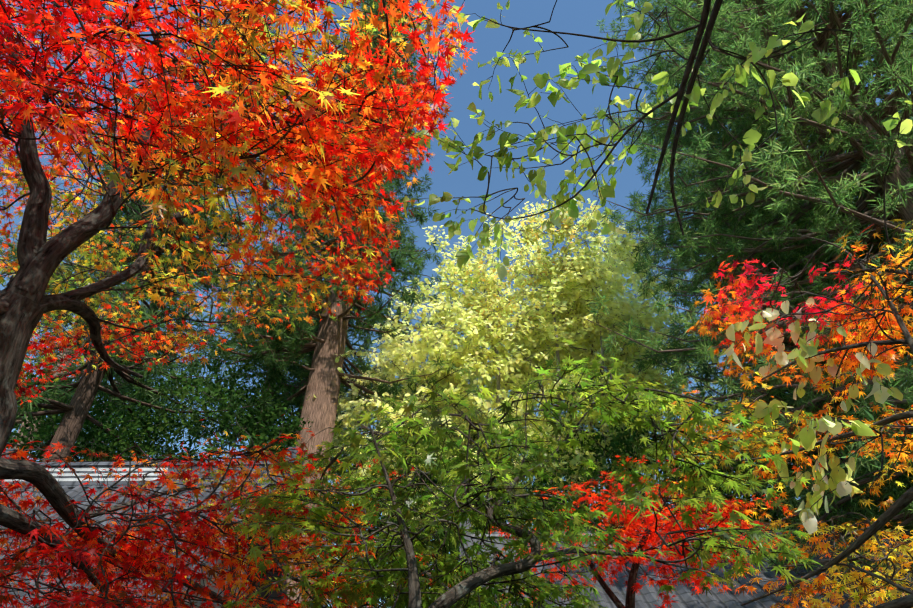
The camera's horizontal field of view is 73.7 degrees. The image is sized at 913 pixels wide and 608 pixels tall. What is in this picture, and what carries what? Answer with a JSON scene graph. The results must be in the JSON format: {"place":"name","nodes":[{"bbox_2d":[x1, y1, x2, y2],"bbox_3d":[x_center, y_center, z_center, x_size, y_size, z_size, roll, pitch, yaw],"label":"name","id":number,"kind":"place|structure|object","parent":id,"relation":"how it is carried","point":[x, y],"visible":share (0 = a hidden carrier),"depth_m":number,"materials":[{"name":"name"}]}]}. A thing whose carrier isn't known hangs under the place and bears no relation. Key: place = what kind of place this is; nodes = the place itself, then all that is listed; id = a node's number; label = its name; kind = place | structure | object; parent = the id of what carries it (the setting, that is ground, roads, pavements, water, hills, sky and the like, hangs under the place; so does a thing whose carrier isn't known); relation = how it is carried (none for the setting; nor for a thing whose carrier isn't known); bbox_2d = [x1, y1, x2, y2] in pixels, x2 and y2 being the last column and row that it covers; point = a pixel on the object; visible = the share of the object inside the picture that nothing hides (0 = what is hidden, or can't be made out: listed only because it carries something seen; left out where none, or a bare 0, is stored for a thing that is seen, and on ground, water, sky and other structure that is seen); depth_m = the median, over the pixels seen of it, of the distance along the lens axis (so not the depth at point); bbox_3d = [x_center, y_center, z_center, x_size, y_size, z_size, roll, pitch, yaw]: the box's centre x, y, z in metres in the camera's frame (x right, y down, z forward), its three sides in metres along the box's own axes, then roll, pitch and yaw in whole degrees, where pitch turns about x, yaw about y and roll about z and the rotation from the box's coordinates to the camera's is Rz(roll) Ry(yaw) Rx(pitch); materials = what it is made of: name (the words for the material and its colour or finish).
{"place":"outdoors","nodes":[
{"label":"outdoors","id":0,"kind":"place"},
{"bbox_2d":[0,447,303,607],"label":"roof","id":1,"kind":"structure","parent":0,"point":[69,483],"depth_m":11.17,"materials":[{"name":"tile"}]},
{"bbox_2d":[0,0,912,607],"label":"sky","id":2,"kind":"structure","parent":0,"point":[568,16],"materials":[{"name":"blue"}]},
{"label":"ground","id":3,"kind":"structure","parent":0,"visible":0},
{"bbox_2d":[5,361,131,461],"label":"evergreen","id":4,"kind":"object","parent":3,"relation":"on","point":[55,421],"visible":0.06,"depth_m":17.05,"materials":[{"name":"green plant"}]},
{"bbox_2d":[1,113,212,460],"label":"cedar","id":5,"kind":"object","parent":3,"relation":"on","point":[125,385],"visible":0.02,"depth_m":24.94,"materials":[{"name":"green plant"}]},
{"bbox_2d":[18,213,204,461],"bbox_3d":[-19.478,6.774,33.883,10.636,37.070,9.734,25,-46,-27],"label":"cedar","id":6,"kind":"object","parent":3,"relation":"on","point":[142,370],"visible":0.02,"depth_m":35.96,"materials":[{"name":"green plant"}]},
{"bbox_2d":[0,3,281,461],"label":"cedar","id":7,"kind":"object","parent":3,"relation":"on","point":[88,386],"visible":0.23,"depth_m":17.19,"materials":[{"name":"green plant"}]},
{"bbox_2d":[72,355,310,461],"bbox_3d":[-7.237,7.018,15.663,7.183,13.286,6.730,-1,-40,1],"label":"evergreen","id":8,"kind":"object","parent":3,"relation":"on","point":[133,432],"visible":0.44,"depth_m":16.60,"materials":[{"name":"green plant"}]},
{"bbox_2d":[0,0,475,607],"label":"red maple","id":9,"kind":"object","parent":3,"relation":"on","point":[226,124],"visible":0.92,"depth_m":2.71,"materials":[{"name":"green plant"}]},
{"bbox_2d":[126,204,356,605],"bbox_3d":[-8.680,5.288,27.492,10.586,31.133,10.975,-1,-40,1],"label":"cedar","id":10,"kind":"object","parent":3,"relation":"on","point":[286,381],"visible":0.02,"depth_m":26.30,"materials":[{"name":"green plant"}]},
{"bbox_2d":[181,167,406,607],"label":"cedar","id":11,"kind":"object","parent":3,"relation":"on","point":[297,387],"visible":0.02,"depth_m":23.64,"materials":[{"name":"green plant"}]},
{"bbox_2d":[167,0,468,607],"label":"cedar","id":12,"kind":"object","parent":3,"relation":"on","point":[327,341],"visible":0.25,"depth_m":19.07,"materials":[{"name":"green plant"}]},
{"bbox_2d":[329,349,519,606],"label":"cedar","id":13,"kind":"object","parent":3,"relation":"on","point":[422,527],"depth_m":24.98,"materials":[{"name":"green plant"}]},
{"bbox_2d":[352,387,526,607],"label":"tree","id":14,"kind":"object","parent":3,"relation":"on","point":[428,483],"visible":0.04,"depth_m":18.11,"materials":[{"name":"green plant"}]},
{"bbox_2d":[220,338,820,607],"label":"green maple","id":15,"kind":"object","parent":3,"relation":"on","point":[409,590],"visible":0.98,"depth_m":2.59,"materials":[{"name":"green plant"}]},
{"bbox_2d":[307,198,742,560],"bbox_3d":[2.394,4.803,17.984,14.069,19.650,8.414,-1,-40,1],"label":"yellow tree","id":16,"kind":"object","parent":3,"relation":"on","point":[488,316],"visible":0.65,"depth_m":19.50,"materials":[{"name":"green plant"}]},
{"bbox_2d":[340,446,787,607],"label":"red maple","id":17,"kind":"object","parent":3,"relation":"on","point":[645,540],"visible":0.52,"depth_m":4.60,"materials":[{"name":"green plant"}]},
{"bbox_2d":[507,256,664,530],"bbox_3d":[6.732,8.689,31.527,12.388,31.109,9.616,25,-46,-27],"label":"cedar","id":18,"kind":"object","parent":3,"relation":"on","point":[560,490],"depth_m":32.05,"materials":[{"name":"green plant"}]},
{"bbox_2d":[517,408,775,530],"bbox_3d":[4.737,7.646,14.315,6.704,10.591,6.391,-1,-40,1],"label":"evergreen","id":19,"kind":"object","parent":3,"relation":"on","point":[617,446],"visible":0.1,"depth_m":15.40,"materials":[{"name":"green plant"}]},
{"bbox_2d":[403,0,912,533],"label":"tree branches","id":20,"kind":"object","parent":3,"relation":"on","point":[805,438],"visible":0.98,"depth_m":3.35,"materials":[{"name":"green plant"}]},
{"bbox_2d":[460,518,912,607],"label":"roof","id":21,"kind":"structure","parent":3,"relation":"on","point":[645,596],"depth_m":9.42,"materials":[{"name":"tile"}]},
{"bbox_2d":[584,0,912,606],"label":"cedar","id":22,"kind":"object","parent":3,"relation":"on","point":[864,140],"visible":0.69,"depth_m":11.77,"materials":[{"name":"green plant"}]},
{"bbox_2d":[623,54,912,562],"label":"cedar","id":23,"kind":"object","parent":3,"relation":"on","point":[667,358],"visible":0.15,"depth_m":15.53,"materials":[{"name":"green plant"}]},
{"bbox_2d":[671,219,912,607],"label":"orange maple","id":24,"kind":"object","parent":3,"relation":"on","point":[897,506],"visible":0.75,"depth_m":3.61,"materials":[{"name":"leaf"},{"name":"dark bark"}]},
{"bbox_2d":[706,208,879,527],"bbox_3d":[18.219,5.664,30.915,10.645,34.957,11.268,25,-46,-26],"label":"cedar","id":25,"kind":"object","parent":3,"relation":"on","point":[750,398],"depth_m":32.18,"materials":[{"name":"green plant"}]},
{"bbox_2d":[687,89,912,528],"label":"cedar","id":26,"kind":"object","parent":3,"relation":"on","point":[735,300],"depth_m":23.59,"materials":[{"name":"green plant"}]},
{"bbox_2d":[700,34,912,529],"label":"cedar","id":27,"kind":"object","parent":3,"relation":"on","point":[786,342],"visible":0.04,"depth_m":14.12,"materials":[{"name":"green plant"}]},
{"bbox_2d":[706,381,910,529],"bbox_3d":[9.629,6.280,13.213,7.428,11.266,6.619,-1,-40,1],"label":"evergreen","id":28,"kind":"object","parent":3,"relation":"on","point":[779,489],"visible":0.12,"depth_m":14.05,"materials":[{"name":"green plant"}]}
]}

